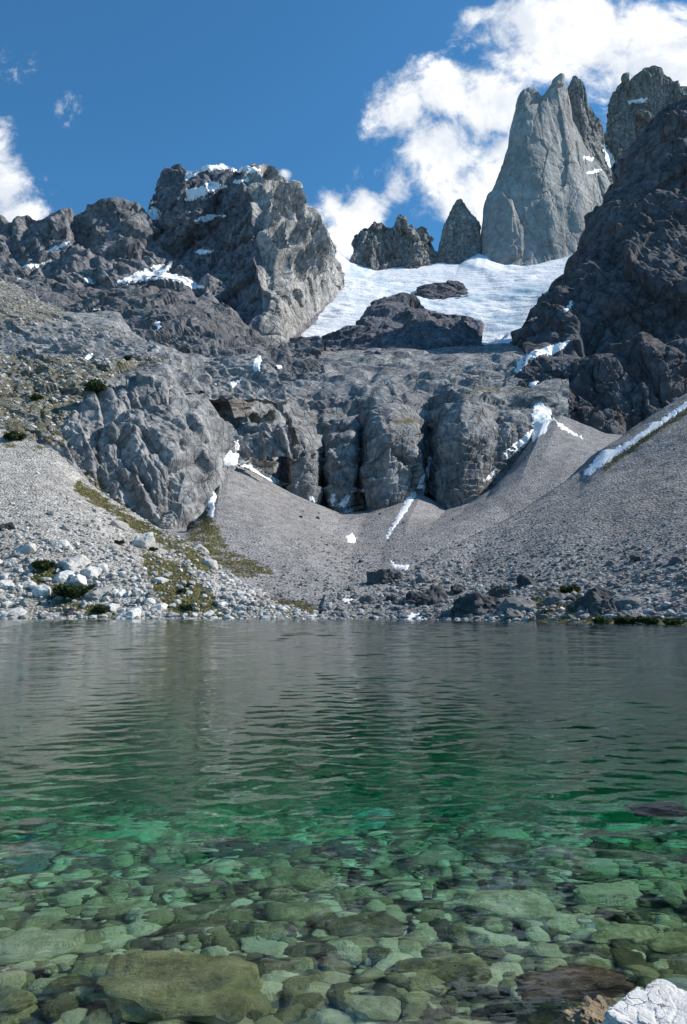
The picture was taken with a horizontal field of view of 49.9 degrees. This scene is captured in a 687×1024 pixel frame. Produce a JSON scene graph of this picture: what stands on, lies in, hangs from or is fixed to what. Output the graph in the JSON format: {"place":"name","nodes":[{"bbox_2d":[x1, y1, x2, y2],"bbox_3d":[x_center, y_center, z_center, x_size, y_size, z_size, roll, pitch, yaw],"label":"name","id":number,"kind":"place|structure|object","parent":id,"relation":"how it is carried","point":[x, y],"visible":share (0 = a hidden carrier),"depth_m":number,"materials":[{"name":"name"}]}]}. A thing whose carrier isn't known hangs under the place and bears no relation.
{"place":"outdoors","nodes":[
{"label":"outdoors","id":0,"kind":"place"},
{"bbox_2d":[0,197,224,303],"bbox_3d":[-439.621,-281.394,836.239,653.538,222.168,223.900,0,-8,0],"label":"mountain ridge","id":1,"kind":"structure","parent":0,"point":[110,244],"depth_m":834.05,"materials":[{"name":"stone"}]},
{"bbox_2d":[22,259,51,268],"bbox_3d":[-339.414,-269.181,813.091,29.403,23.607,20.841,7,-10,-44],"label":"snow patch","id":2,"kind":"object","parent":1,"relation":"on","point":[37,266],"visible":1,"depth_m":808.04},
{"bbox_2d":[48,241,69,250],"bbox_3d":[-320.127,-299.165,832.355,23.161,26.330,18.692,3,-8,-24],"label":"snow patch","id":3,"kind":"object","parent":1,"relation":"on","point":[55,247],"visible":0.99,"depth_m":831.41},
{"bbox_2d":[117,263,203,289],"bbox_3d":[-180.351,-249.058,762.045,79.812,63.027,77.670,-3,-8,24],"label":"snow patch","id":4,"kind":"object","parent":1,"relation":"on","point":[144,273],"visible":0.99,"depth_m":762.13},
{"bbox_2d":[0,277,286,404],"bbox_3d":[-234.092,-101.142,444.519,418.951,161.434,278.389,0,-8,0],"label":"hillside","id":5,"kind":"structure","parent":0,"point":[264,385],"depth_m":391.73,"materials":[{"name":"stone"}]},
{"bbox_2d":[0,281,227,526],"bbox_3d":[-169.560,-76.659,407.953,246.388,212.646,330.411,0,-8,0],"label":"rubble","id":6,"kind":"object","parent":5,"relation":"on","point":[98,363],"visible":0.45,"depth_m":312.61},
{"bbox_2d":[253,356,261,372],"bbox_3d":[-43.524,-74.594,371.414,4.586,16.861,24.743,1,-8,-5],"label":"snow patch","id":7,"kind":"object","parent":5,"relation":"on","point":[256,363],"visible":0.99,"depth_m":366.96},
{"bbox_2d":[0,351,292,528],"bbox_3d":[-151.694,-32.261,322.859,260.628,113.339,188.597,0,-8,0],"label":"rock buttress","id":8,"kind":"object","parent":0,"point":[119,459],"visible":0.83,"depth_m":270.70,"materials":[{"name":"stone"}]},
{"bbox_2d":[29,393,43,399],"bbox_3d":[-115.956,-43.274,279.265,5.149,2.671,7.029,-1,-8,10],"label":"shrub","id":9,"kind":"object","parent":8,"relation":"on","point":[35,396],"visible":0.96,"depth_m":277.44,"materials":[{"name":"green plant"}]},
{"bbox_2d":[83,379,114,392],"bbox_3d":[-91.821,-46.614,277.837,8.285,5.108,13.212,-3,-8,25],"label":"shrub","id":10,"kind":"object","parent":8,"relation":"on","point":[94,385],"visible":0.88,"depth_m":273.63,"materials":[{"name":"green plant"}]},
{"bbox_2d":[0,429,314,618],"bbox_3d":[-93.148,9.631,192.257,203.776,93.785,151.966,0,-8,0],"label":"scree slope","id":11,"kind":"structure","parent":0,"point":[43,491],"depth_m":159.85,"materials":[{"name":"gravel"}]},
{"bbox_2d":[0,580,13,588],"bbox_3d":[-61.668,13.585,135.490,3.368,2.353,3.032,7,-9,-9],"label":"boulder","id":12,"kind":"object","parent":11,"relation":"on","point":[6,584],"visible":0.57,"depth_m":134.36,"materials":[{"name":"stone"}]},
{"bbox_2d":[0,522,14,530],"bbox_3d":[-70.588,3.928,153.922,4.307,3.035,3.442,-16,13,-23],"label":"boulder","id":13,"kind":"object","parent":11,"relation":"on","point":[9,526],"visible":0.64,"depth_m":152.95,"materials":[{"name":"stone"}]},
{"bbox_2d":[4,557,17,565],"bbox_3d":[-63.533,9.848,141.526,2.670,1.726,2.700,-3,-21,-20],"label":"boulder","id":14,"kind":"object","parent":11,"relation":"on","point":[12,561],"visible":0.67,"depth_m":140.44,"materials":[{"name":"stone"}]},
{"bbox_2d":[0,607,26,618],"bbox_3d":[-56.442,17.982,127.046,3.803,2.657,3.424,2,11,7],"label":"boulder","id":15,"kind":"object","parent":11,"relation":"on","point":[18,611],"visible":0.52,"depth_m":126.36,"materials":[{"name":"stone"}]},
{"bbox_2d":[2,429,26,439],"bbox_3d":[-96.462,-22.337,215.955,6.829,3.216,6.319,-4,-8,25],"label":"shrub","id":16,"kind":"object","parent":11,"relation":"on","point":[14,435],"visible":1,"depth_m":214.28,"materials":[{"name":"green plant"}]},
{"bbox_2d":[16,543,36,554],"bbox_3d":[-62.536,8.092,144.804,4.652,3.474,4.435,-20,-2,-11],"label":"boulder","id":17,"kind":"object","parent":11,"relation":"on","point":[26,549],"visible":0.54,"depth_m":143.42,"materials":[{"name":"stone"}]},
{"bbox_2d":[19,598,35,606],"bbox_3d":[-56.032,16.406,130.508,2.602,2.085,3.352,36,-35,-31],"label":"boulder","id":18,"kind":"object","parent":11,"relation":"on","point":[26,602],"visible":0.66,"depth_m":129.48,"materials":[{"name":"stone"}]},
{"bbox_2d":[22,581,36,588],"bbox_3d":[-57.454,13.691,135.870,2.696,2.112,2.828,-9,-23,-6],"label":"boulder","id":19,"kind":"object","parent":11,"relation":"on","point":[26,585],"visible":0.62,"depth_m":134.77,"materials":[{"name":"stone"}]},
{"bbox_2d":[32,585,50,596],"bbox_3d":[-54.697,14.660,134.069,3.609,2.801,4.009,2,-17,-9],"label":"boulder","id":20,"kind":"object","parent":11,"relation":"on","point":[42,590],"visible":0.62,"depth_m":132.66,"materials":[{"name":"stone"}]},
{"bbox_2d":[31,559,56,569],"bbox_3d":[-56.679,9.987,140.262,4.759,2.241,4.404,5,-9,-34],"label":"shrub","id":21,"kind":"object","parent":11,"relation":"on","point":[44,564],"visible":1,"depth_m":139.25,"materials":[{"name":"green plant"}]},
{"bbox_2d":[52,539,69,546],"bbox_3d":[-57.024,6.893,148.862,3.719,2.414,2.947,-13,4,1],"label":"boulder","id":22,"kind":"object","parent":11,"relation":"on","point":[64,542],"visible":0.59,"depth_m":148.09,"materials":[{"name":"stone"}]},
{"bbox_2d":[53,569,73,582],"bbox_3d":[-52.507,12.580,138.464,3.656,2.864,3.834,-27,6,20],"label":"boulder","id":23,"kind":"object","parent":11,"relation":"on","point":[62,576],"visible":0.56,"depth_m":137.52,"materials":[{"name":"stone"}]},
{"bbox_2d":[63,608,77,615],"bbox_3d":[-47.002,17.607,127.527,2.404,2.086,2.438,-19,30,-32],"label":"boulder","id":24,"kind":"object","parent":11,"relation":"on","point":[68,611],"visible":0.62,"depth_m":126.92,"materials":[{"name":"stone"}]},
{"bbox_2d":[52,583,96,597],"bbox_3d":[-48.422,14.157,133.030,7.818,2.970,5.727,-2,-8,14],"label":"shrub","id":25,"kind":"object","parent":11,"relation":"on","point":[65,591],"visible":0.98,"depth_m":131.93,"materials":[{"name":"green plant"}]},
{"bbox_2d":[58,554,90,571],"bbox_3d":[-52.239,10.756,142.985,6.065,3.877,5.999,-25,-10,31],"label":"boulder","id":26,"kind":"object","parent":11,"relation":"on","point":[73,563],"visible":0.57,"depth_m":140.90,"materials":[{"name":"stone"}]},
{"bbox_2d":[70,574,87,585],"bbox_3d":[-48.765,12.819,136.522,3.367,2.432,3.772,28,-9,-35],"label":"boulder","id":27,"kind":"object","parent":11,"relation":"on","point":[77,579],"visible":0.85,"depth_m":135.21,"materials":[{"name":"stone"}]},
{"bbox_2d":[80,566,102,578],"bbox_3d":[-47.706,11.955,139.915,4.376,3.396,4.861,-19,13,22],"label":"boulder","id":28,"kind":"object","parent":11,"relation":"on","point":[90,571],"visible":0.62,"depth_m":138.52,"materials":[{"name":"stone"}]},
{"bbox_2d":[84,585,114,598],"bbox_3d":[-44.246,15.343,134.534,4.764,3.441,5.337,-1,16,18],"label":"boulder","id":29,"kind":"object","parent":11,"relation":"on","point":[96,592],"visible":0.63,"depth_m":132.91,"materials":[{"name":"stone"}]},
{"bbox_2d":[93,604,108,613],"bbox_3d":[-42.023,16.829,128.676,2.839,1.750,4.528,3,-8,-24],"label":"shrub","id":30,"kind":"object","parent":11,"relation":"on","point":[100,608],"visible":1,"depth_m":128.11,"materials":[{"name":"green plant"}]},
{"bbox_2d":[106,603,119,611],"bbox_3d":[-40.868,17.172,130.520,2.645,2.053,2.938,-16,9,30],"label":"boulder","id":31,"kind":"object","parent":11,"relation":"on","point":[113,606],"visible":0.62,"depth_m":129.73,"materials":[{"name":"stone"}]},
{"bbox_2d":[113,589,125,596],"bbox_3d":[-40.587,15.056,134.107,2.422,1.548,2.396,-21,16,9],"label":"boulder","id":32,"kind":"object","parent":11,"relation":"on","point":[121,592],"visible":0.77,"depth_m":133.50,"materials":[{"name":"stone"}]},
{"bbox_2d":[110,520,129,530],"bbox_3d":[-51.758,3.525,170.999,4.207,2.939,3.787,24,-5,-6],"label":"boulder","id":33,"kind":"object","parent":11,"relation":"on","point":[122,525],"visible":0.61,"depth_m":169.67,"materials":[{"name":"stone"}]},
{"bbox_2d":[132,532,155,548],"bbox_3d":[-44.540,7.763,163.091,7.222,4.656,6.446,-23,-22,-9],"label":"boulder","id":34,"kind":"object","parent":11,"relation":"on","point":[145,541],"visible":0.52,"depth_m":160.97,"materials":[{"name":"stone"}]},
{"bbox_2d":[143,598,155,603],"bbox_3d":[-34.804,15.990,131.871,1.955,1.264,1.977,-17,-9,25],"label":"boulder","id":35,"kind":"object","parent":11,"relation":"on","point":[149,600],"visible":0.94,"depth_m":131.33,"materials":[{"name":"stone"}]},
{"bbox_2d":[151,603,167,610],"bbox_3d":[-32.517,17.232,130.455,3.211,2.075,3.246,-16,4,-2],"label":"boulder","id":36,"kind":"object","parent":11,"relation":"on","point":[161,606],"visible":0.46,"depth_m":129.53,"materials":[{"name":"stone"}]},
{"bbox_2d":[152,577,168,582],"bbox_3d":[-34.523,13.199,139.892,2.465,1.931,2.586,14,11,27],"label":"boulder","id":37,"kind":"object","parent":11,"relation":"on","point":[161,579],"visible":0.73,"depth_m":138.97,"materials":[{"name":"stone"}]},
{"bbox_2d":[166,612,178,617],"bbox_3d":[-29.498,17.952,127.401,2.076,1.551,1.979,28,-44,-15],"label":"boulder","id":38,"kind":"object","parent":11,"relation":"on","point":[171,614],"visible":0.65,"depth_m":126.77,"materials":[{"name":"stone"}]},
{"bbox_2d":[180,603,194,608],"bbox_3d":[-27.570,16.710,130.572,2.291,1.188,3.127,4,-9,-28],"label":"shrub","id":39,"kind":"object","parent":11,"relation":"on","point":[189,606],"visible":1,"depth_m":130.04,"materials":[{"name":"green plant"}]},
{"bbox_2d":[0,439,380,618],"bbox_3d":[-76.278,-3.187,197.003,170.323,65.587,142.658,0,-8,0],"label":"rubble","id":40,"kind":"object","parent":11,"relation":"on","point":[244,595],"visible":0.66,"depth_m":138.97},
{"bbox_2d":[195,544,209,554],"bbox_3d":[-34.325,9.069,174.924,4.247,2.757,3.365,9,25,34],"label":"boulder","id":41,"kind":"object","parent":11,"relation":"on","point":[203,549],"visible":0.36,"depth_m":174.03,"materials":[{"name":"stone"}]},
{"bbox_2d":[202,559,218,567],"bbox_3d":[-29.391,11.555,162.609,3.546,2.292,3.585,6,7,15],"label":"boulder","id":42,"kind":"object","parent":11,"relation":"on","point":[211,563],"visible":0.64,"depth_m":161.35,"materials":[{"name":"stone"}]},
{"bbox_2d":[0,273,326,381],"bbox_3d":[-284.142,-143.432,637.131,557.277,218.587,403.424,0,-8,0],"label":"foothill","id":43,"kind":"structure","parent":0,"point":[190,322],"depth_m":606.19,"materials":[{"name":"stone"}]},
{"bbox_2d":[147,163,344,345],"bbox_3d":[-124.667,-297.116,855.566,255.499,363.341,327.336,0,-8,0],"label":"mountain peak","id":44,"kind":"structure","parent":0,"point":[273,263],"depth_m":844.36,"materials":[{"name":"stone"}]},
{"bbox_2d":[146,206,161,220],"bbox_3d":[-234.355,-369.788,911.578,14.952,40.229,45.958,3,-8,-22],"label":"snow patch","id":45,"kind":"object","parent":44,"relation":"on","point":[154,211],"visible":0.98,"depth_m":926.13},
{"bbox_2d":[184,183,226,201],"bbox_3d":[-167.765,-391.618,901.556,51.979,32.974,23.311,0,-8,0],"label":"snow patch","id":46,"kind":"object","parent":44,"relation":"on","point":[196,191],"visible":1,"depth_m":896.56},
{"bbox_2d":[195,249,217,254],"bbox_3d":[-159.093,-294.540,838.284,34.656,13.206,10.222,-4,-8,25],"label":"snow patch","id":47,"kind":"object","parent":44,"relation":"on","point":[199,251],"visible":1,"depth_m":833.44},
{"bbox_2d":[194,214,225,223],"bbox_3d":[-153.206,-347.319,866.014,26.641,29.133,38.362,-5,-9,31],"label":"snow patch","id":48,"kind":"object","parent":44,"relation":"on","point":[212,216],"visible":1,"depth_m":870.85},
{"bbox_2d":[185,163,260,180],"bbox_3d":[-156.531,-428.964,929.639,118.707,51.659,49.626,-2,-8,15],"label":"snow patch","id":49,"kind":"object","parent":44,"relation":"on","point":[204,168],"visible":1,"depth_m":932.59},
{"bbox_2d":[0,619,686,1023],"bbox_3d":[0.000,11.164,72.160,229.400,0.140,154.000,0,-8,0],"label":"lake","id":50,"kind":"structure","parent":0,"point":[306,821],"depth_m":5.86,"materials":[{"name":"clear liquid"}]},
{"bbox_2d":[601,979,686,1023],"bbox_3d":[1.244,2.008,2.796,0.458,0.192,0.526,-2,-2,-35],"label":"white rock","id":51,"kind":"object","parent":50,"relation":"in","point":[659,1001],"visible":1,"depth_m":2.88,"materials":[{"name":"stone"}]},
{"bbox_2d":[0,286,686,621],"bbox_3d":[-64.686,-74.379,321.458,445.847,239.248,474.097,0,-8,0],"label":"grass","id":52,"kind":"structure","parent":0,"point":[542,619],"depth_m":170.81,"materials":[{"name":"plant"}]},
{"bbox_2d":[0,0,686,260],"label":"sky","id":53,"kind":"structure","parent":0,"point":[381,110],"materials":[{"name":"blue"}]},
{"bbox_2d":[162,415,622,618],"bbox_3d":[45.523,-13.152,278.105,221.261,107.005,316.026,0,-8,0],"label":"scree slope","id":54,"kind":"structure","parent":0,"point":[242,505],"depth_m":247.92,"materials":[{"name":"gravel"}]},
{"bbox_2d":[186,520,199,530],"bbox_3d":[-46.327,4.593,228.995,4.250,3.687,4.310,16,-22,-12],"label":"boulder","id":55,"kind":"object","parent":54,"relation":"on","point":[192,524],"visible":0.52,"depth_m":227.78,"materials":[{"name":"stone"}]},
{"bbox_2d":[206,491,216,516],"bbox_3d":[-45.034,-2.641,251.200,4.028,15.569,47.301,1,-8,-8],"label":"snow patch","id":56,"kind":"object","parent":54,"relation":"on","point":[211,505],"visible":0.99,"depth_m":255.33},
{"bbox_2d":[223,450,288,487],"bbox_3d":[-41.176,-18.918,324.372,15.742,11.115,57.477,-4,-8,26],"label":"snow patch","id":57,"kind":"object","parent":54,"relation":"on","point":[229,458],"visible":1,"depth_m":328.85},
{"bbox_2d":[345,532,356,542],"bbox_3d":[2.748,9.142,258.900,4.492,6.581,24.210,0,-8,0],"label":"snow patch","id":58,"kind":"object","parent":54,"relation":"on","point":[350,538],"visible":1,"depth_m":256.38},
{"bbox_2d":[344,505,363,512],"bbox_3d":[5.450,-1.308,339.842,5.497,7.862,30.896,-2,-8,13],"label":"snow patch","id":59,"kind":"object","parent":54,"relation":"on","point":[356,508],"visible":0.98,"depth_m":345.72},
{"bbox_2d":[155,418,592,618],"bbox_3d":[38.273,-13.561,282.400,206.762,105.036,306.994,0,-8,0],"label":"rubble","id":60,"kind":"object","parent":54,"relation":"on","point":[306,585],"visible":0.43,"depth_m":189.02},
{"bbox_2d":[386,595,396,600],"bbox_3d":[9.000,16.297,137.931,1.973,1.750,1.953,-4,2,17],"label":"boulder","id":61,"kind":"object","parent":54,"relation":"on","point":[390,597],"visible":0.63,"depth_m":137.19,"materials":[{"name":"stone"}]},
{"bbox_2d":[390,560,408,569],"bbox_3d":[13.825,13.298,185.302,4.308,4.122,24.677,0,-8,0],"label":"snow patch","id":62,"kind":"object","parent":54,"relation":"on","point":[406,566],"visible":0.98,"depth_m":178.31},
{"bbox_2d":[386,491,415,538],"bbox_3d":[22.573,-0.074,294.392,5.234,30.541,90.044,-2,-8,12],"label":"snow patch","id":63,"kind":"object","parent":54,"relation":"on","point":[407,503],"visible":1,"depth_m":300.37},
{"bbox_2d":[531,402,552,441],"bbox_3d":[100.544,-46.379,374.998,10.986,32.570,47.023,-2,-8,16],"label":"snow patch","id":64,"kind":"object","parent":54,"relation":"on","point":[541,412],"visible":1,"depth_m":381.65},
{"bbox_2d":[552,418,582,438],"bbox_3d":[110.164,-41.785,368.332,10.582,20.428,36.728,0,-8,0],"label":"snow patch","id":65,"kind":"object","parent":54,"relation":"on","point":[563,427],"visible":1,"depth_m":361.69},
{"bbox_2d":[228,343,570,513],"bbox_3d":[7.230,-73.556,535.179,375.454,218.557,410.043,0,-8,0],"label":"slab cliff","id":66,"kind":"structure","parent":0,"point":[380,429],"depth_m":372.93,"materials":[{"name":"stone"}]},
{"bbox_2d":[335,489,364,506],"bbox_3d":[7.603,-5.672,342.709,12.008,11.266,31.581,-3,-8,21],"label":"snow patch","id":67,"kind":"object","parent":66,"relation":"on","point":[358,498],"visible":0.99,"depth_m":341.53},
{"bbox_2d":[417,456,432,489],"bbox_3d":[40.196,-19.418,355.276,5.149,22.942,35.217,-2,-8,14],"label":"snow patch","id":68,"kind":"object","parent":66,"relation":"on","point":[428,461],"visible":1,"depth_m":359.70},
{"bbox_2d":[501,429,531,459],"bbox_3d":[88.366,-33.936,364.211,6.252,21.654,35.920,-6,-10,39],"label":"snow patch","id":69,"kind":"object","parent":66,"relation":"on","point":[523,440],"visible":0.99,"depth_m":360.04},
{"bbox_2d":[290,292,511,357],"bbox_3d":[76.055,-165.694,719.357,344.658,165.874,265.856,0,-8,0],"label":"rock knoll","id":70,"kind":"structure","parent":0,"point":[401,320],"depth_m":714.49,"materials":[{"name":"stone"}]},
{"bbox_2d":[301,252,571,344],"bbox_3d":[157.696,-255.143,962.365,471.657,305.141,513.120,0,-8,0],"label":"glacier","id":71,"kind":"object","parent":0,"point":[500,299],"visible":0.33,"depth_m":910.20,"materials":[{"name":"snow"}]},
{"bbox_2d":[349,214,436,270],"bbox_3d":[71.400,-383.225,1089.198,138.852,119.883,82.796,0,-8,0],"label":"rock spire","id":72,"kind":"object","parent":71,"relation":"on","point":[402,242],"visible":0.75,"depth_m":1079.43,"materials":[{"name":"stone"}]},
{"bbox_2d":[414,280,467,300],"bbox_3d":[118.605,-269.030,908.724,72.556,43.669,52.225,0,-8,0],"label":"rock outcrop","id":73,"kind":"object","parent":71,"relation":"on","point":[444,290],"visible":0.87,"depth_m":904.60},
{"bbox_2d":[436,198,481,263],"bbox_3d":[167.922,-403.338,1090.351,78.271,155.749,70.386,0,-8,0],"label":"rock spire","id":74,"kind":"object","parent":71,"relation":"on","point":[460,242],"visible":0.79,"depth_m":1091.64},
{"bbox_2d":[495,333,507,340],"bbox_3d":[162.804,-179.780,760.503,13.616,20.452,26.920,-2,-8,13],"label":"snow patch","id":75,"kind":"object","parent":71,"relation":"on","point":[502,336],"visible":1,"depth_m":759.21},
{"bbox_2d":[320,393,686,624],"bbox_3d":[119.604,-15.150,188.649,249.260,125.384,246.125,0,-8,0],"label":"scree slope","id":76,"kind":"structure","parent":0,"point":[649,504],"depth_m":162.67,"materials":[{"name":"gravel"}]},
{"bbox_2d":[357,595,375,603],"bbox_3d":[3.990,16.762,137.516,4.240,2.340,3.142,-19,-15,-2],"label":"boulder","id":77,"kind":"object","parent":76,"relation":"on","point":[368,599],"visible":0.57,"depth_m":136.38,"materials":[{"name":"grey stone"}]},
{"bbox_2d":[366,569,403,584],"bbox_3d":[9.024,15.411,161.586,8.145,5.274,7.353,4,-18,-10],"label":"boulder","id":78,"kind":"object","parent":76,"relation":"on","point":[382,576],"visible":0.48,"depth_m":159.34,"materials":[{"name":"stone"}]},
{"bbox_2d":[402,590,426,605],"bbox_3d":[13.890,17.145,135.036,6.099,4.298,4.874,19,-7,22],"label":"boulder","id":79,"kind":"object","parent":76,"relation":"on","point":[412,596],"visible":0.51,"depth_m":133.99,"materials":[{"name":"stone"}]},
{"bbox_2d":[415,574,431,581],"bbox_3d":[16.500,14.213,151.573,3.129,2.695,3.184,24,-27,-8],"label":"boulder","id":80,"kind":"object","parent":76,"relation":"on","point":[423,578],"visible":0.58,"depth_m":150.64,"materials":[{"name":"grey stone"}]},
{"bbox_2d":[419,585,447,605],"bbox_3d":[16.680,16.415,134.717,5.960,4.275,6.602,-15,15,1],"label":"boulder","id":81,"kind":"object","parent":76,"relation":"on","point":[435,594],"visible":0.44,"depth_m":133.89,"materials":[{"name":"stone"}]},
{"bbox_2d":[440,610,453,616],"bbox_3d":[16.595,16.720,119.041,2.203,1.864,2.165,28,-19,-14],"label":"boulder","id":82,"kind":"object","parent":76,"relation":"on","point":[447,613],"visible":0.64,"depth_m":118.19,"materials":[{"name":"grey stone"}]},
{"bbox_2d":[450,584,463,593],"bbox_3d":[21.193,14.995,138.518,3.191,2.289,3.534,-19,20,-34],"label":"boulder","id":83,"kind":"object","parent":76,"relation":"on","point":[456,589],"visible":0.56,"depth_m":137.81,"materials":[{"name":"stone"}]},
{"bbox_2d":[450,595,477,616],"bbox_3d":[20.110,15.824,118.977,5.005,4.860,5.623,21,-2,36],"label":"boulder","id":84,"kind":"object","parent":76,"relation":"on","point":[458,604],"visible":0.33,"depth_m":117.85,"materials":[{"name":"stone"}]},
{"bbox_2d":[461,591,502,614],"bbox_3d":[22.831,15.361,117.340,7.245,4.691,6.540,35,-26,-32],"label":"boulder","id":85,"kind":"object","parent":76,"relation":"on","point":[473,605],"visible":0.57,"depth_m":115.90,"materials":[{"name":"stone"}]},
{"bbox_2d":[488,585,510,597],"bbox_3d":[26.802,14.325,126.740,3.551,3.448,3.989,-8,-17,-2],"label":"boulder","id":86,"kind":"object","parent":76,"relation":"on","point":[500,591],"visible":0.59,"depth_m":125.27,"materials":[{"name":"stone"}]},
{"bbox_2d":[319,402,686,621],"bbox_3d":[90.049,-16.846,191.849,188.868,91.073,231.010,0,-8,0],"label":"rubble","id":87,"kind":"object","parent":76,"relation":"on","point":[671,611],"visible":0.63,"depth_m":129.41,"materials":[{"name":"gravel"}]},
{"bbox_2d":[505,608,523,619],"bbox_3d":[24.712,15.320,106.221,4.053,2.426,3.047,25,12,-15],"label":"boulder","id":88,"kind":"object","parent":76,"relation":"on","point":[510,613],"visible":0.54,"depth_m":105.22,"materials":[{"name":"grey stone"}]},
{"bbox_2d":[500,597,535,613],"bbox_3d":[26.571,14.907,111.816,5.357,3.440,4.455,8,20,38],"label":"boulder","id":89,"kind":"object","parent":76,"relation":"on","point":[514,603],"visible":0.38,"depth_m":111.22,"materials":[{"name":"grey stone"}]},
{"bbox_2d":[516,574,535,587],"bbox_3d":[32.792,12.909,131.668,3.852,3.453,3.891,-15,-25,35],"label":"boulder","id":90,"kind":"object","parent":76,"relation":"on","point":[522,580],"visible":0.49,"depth_m":130.64,"materials":[{"name":"stone"}]},
{"bbox_2d":[543,593,568,604],"bbox_3d":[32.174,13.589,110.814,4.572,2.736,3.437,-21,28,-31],"label":"boulder","id":91,"kind":"object","parent":76,"relation":"on","point":[550,599],"visible":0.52,"depth_m":110.26,"materials":[{"name":"grey stone"}]},
{"bbox_2d":[559,584,579,592],"bbox_3d":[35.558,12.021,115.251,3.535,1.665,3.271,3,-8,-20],"label":"shrub","id":92,"kind":"object","parent":76,"relation":"on","point":[568,589],"visible":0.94,"depth_m":114.66,"materials":[{"name":"green plant"}]},
{"bbox_2d":[573,587,612,608],"bbox_3d":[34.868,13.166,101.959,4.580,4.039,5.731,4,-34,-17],"label":"boulder","id":93,"kind":"object","parent":76,"relation":"on","point":[590,596],"visible":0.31,"depth_m":100.39,"materials":[{"name":"stone"}]},
{"bbox_2d":[592,616,611,622],"bbox_3d":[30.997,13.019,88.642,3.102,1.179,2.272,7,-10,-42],"label":"shrub","id":94,"kind":"object","parent":76,"relation":"on","point":[602,619],"visible":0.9,"depth_m":87.86,"materials":[{"name":"green plant"}]},
{"bbox_2d":[588,597,616,614],"bbox_3d":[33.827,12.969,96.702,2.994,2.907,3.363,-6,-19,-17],"label":"boulder","id":95,"kind":"object","parent":76,"relation":"on","point":[601,606],"visible":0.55,"depth_m":95.76,"materials":[{"name":"stone"}]},
{"bbox_2d":[613,595,640,609],"bbox_3d":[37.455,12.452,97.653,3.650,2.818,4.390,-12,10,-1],"label":"boulder","id":96,"kind":"object","parent":76,"relation":"on","point":[621,602],"visible":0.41,"depth_m":96.45,"materials":[{"name":"grey stone"}]},
{"bbox_2d":[613,615,643,623],"bbox_3d":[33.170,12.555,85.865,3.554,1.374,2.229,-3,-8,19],"label":"shrub","id":97,"kind":"object","parent":76,"relation":"on","point":[618,619],"visible":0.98,"depth_m":85.29,"materials":[{"name":"green plant"}]},
{"bbox_2d":[584,402,686,475],"bbox_3d":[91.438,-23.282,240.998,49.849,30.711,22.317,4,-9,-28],"label":"snow patch","id":98,"kind":"object","parent":76,"relation":"on","point":[600,460],"visible":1,"depth_m":234.02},
{"bbox_2d":[629,553,642,561],"bbox_3d":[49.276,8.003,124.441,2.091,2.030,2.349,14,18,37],"label":"boulder","id":99,"kind":"object","parent":76,"relation":"on","point":[634,557],"visible":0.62,"depth_m":123.85,"materials":[{"name":"stone"}]},
{"bbox_2d":[639,616,658,623],"bbox_3d":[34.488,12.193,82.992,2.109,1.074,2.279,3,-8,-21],"label":"shrub","id":100,"kind":"object","parent":76,"relation":"on","point":[646,620],"visible":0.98,"depth_m":82.64,"materials":[{"name":"green plant"}]},
{"bbox_2d":[662,617,684,624],"bbox_3d":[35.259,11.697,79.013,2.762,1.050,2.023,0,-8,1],"label":"shrub","id":101,"kind":"object","parent":76,"relation":"on","point":[671,621],"visible":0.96,"depth_m":78.55,"materials":[{"name":"green plant"}]},
{"bbox_2d":[668,557,683,564],"bbox_3d":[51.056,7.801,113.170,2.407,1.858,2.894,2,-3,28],"label":"boulder","id":102,"kind":"object","parent":76,"relation":"on","point":[673,560],"visible":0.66,"depth_m":112.17,"materials":[{"name":"grey stone"}]},
{"bbox_2d":[480,73,609,265],"bbox_3d":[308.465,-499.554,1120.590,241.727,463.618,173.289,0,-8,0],"label":"rock tower","id":103,"kind":"structure","parent":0,"point":[544,197],"depth_m":1117.34,"materials":[{"name":"stone"}]},
{"bbox_2d":[567,75,612,183],"bbox_3d":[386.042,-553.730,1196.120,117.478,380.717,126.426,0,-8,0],"label":"rock tower","id":104,"kind":"structure","parent":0,"point":[589,124],"depth_m":1233.36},
{"bbox_2d":[510,98,686,434],"bbox_3d":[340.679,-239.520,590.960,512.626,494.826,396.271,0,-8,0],"label":"mountain wall","id":105,"kind":"structure","parent":0,"point":[619,361],"depth_m":544.96,"materials":[{"name":"stone"}]},
{"bbox_2d":[514,340,569,373],"bbox_3d":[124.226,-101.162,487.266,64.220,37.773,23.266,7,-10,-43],"label":"snow patch","id":106,"kind":"object","parent":105,"relation":"on","point":[551,349],"visible":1,"depth_m":492.18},
{"bbox_2d":[604,65,686,172],"bbox_3d":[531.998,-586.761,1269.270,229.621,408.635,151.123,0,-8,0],"label":"rock tower","id":107,"kind":"structure","parent":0,"point":[627,123],"depth_m":1288.77,"materials":[{"name":"stone"}]},
{"bbox_2d":[602,144,614,172],"bbox_3d":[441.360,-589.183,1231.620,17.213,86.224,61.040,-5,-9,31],"label":"snow patch","id":108,"kind":"object","parent":107,"relation":"on","point":[610,161],"visible":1,"depth_m":1236.05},
{"bbox_2d":[628,97,646,103],"bbox_3d":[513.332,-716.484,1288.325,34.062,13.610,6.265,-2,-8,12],"label":"snow patch","id":109,"kind":"object","parent":107,"relation":"on","point":[642,100],"visible":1,"depth_m":1287.81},
{"bbox_3d":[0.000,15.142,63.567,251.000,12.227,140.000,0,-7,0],"label":"lake bed","id":110,"kind":"structure","parent":0,"visible":0},
{"bbox_2d":[120,607,141,618],"bbox_3d":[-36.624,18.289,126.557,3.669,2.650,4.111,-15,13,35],"label":"boulder","id":111,"kind":"object","parent":110,"relation":"on","point":[133,613],"visible":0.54,"depth_m":125.96,"materials":[{"name":"stone"}]},
{"bbox_2d":[562,995,610,1023],"bbox_3d":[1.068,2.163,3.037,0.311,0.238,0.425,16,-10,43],"label":"brown rock","id":112,"kind":"object","parent":110,"relation":"on","point":[588,1010],"visible":0.62,"depth_m":3.00,"materials":[{"name":"stone"}]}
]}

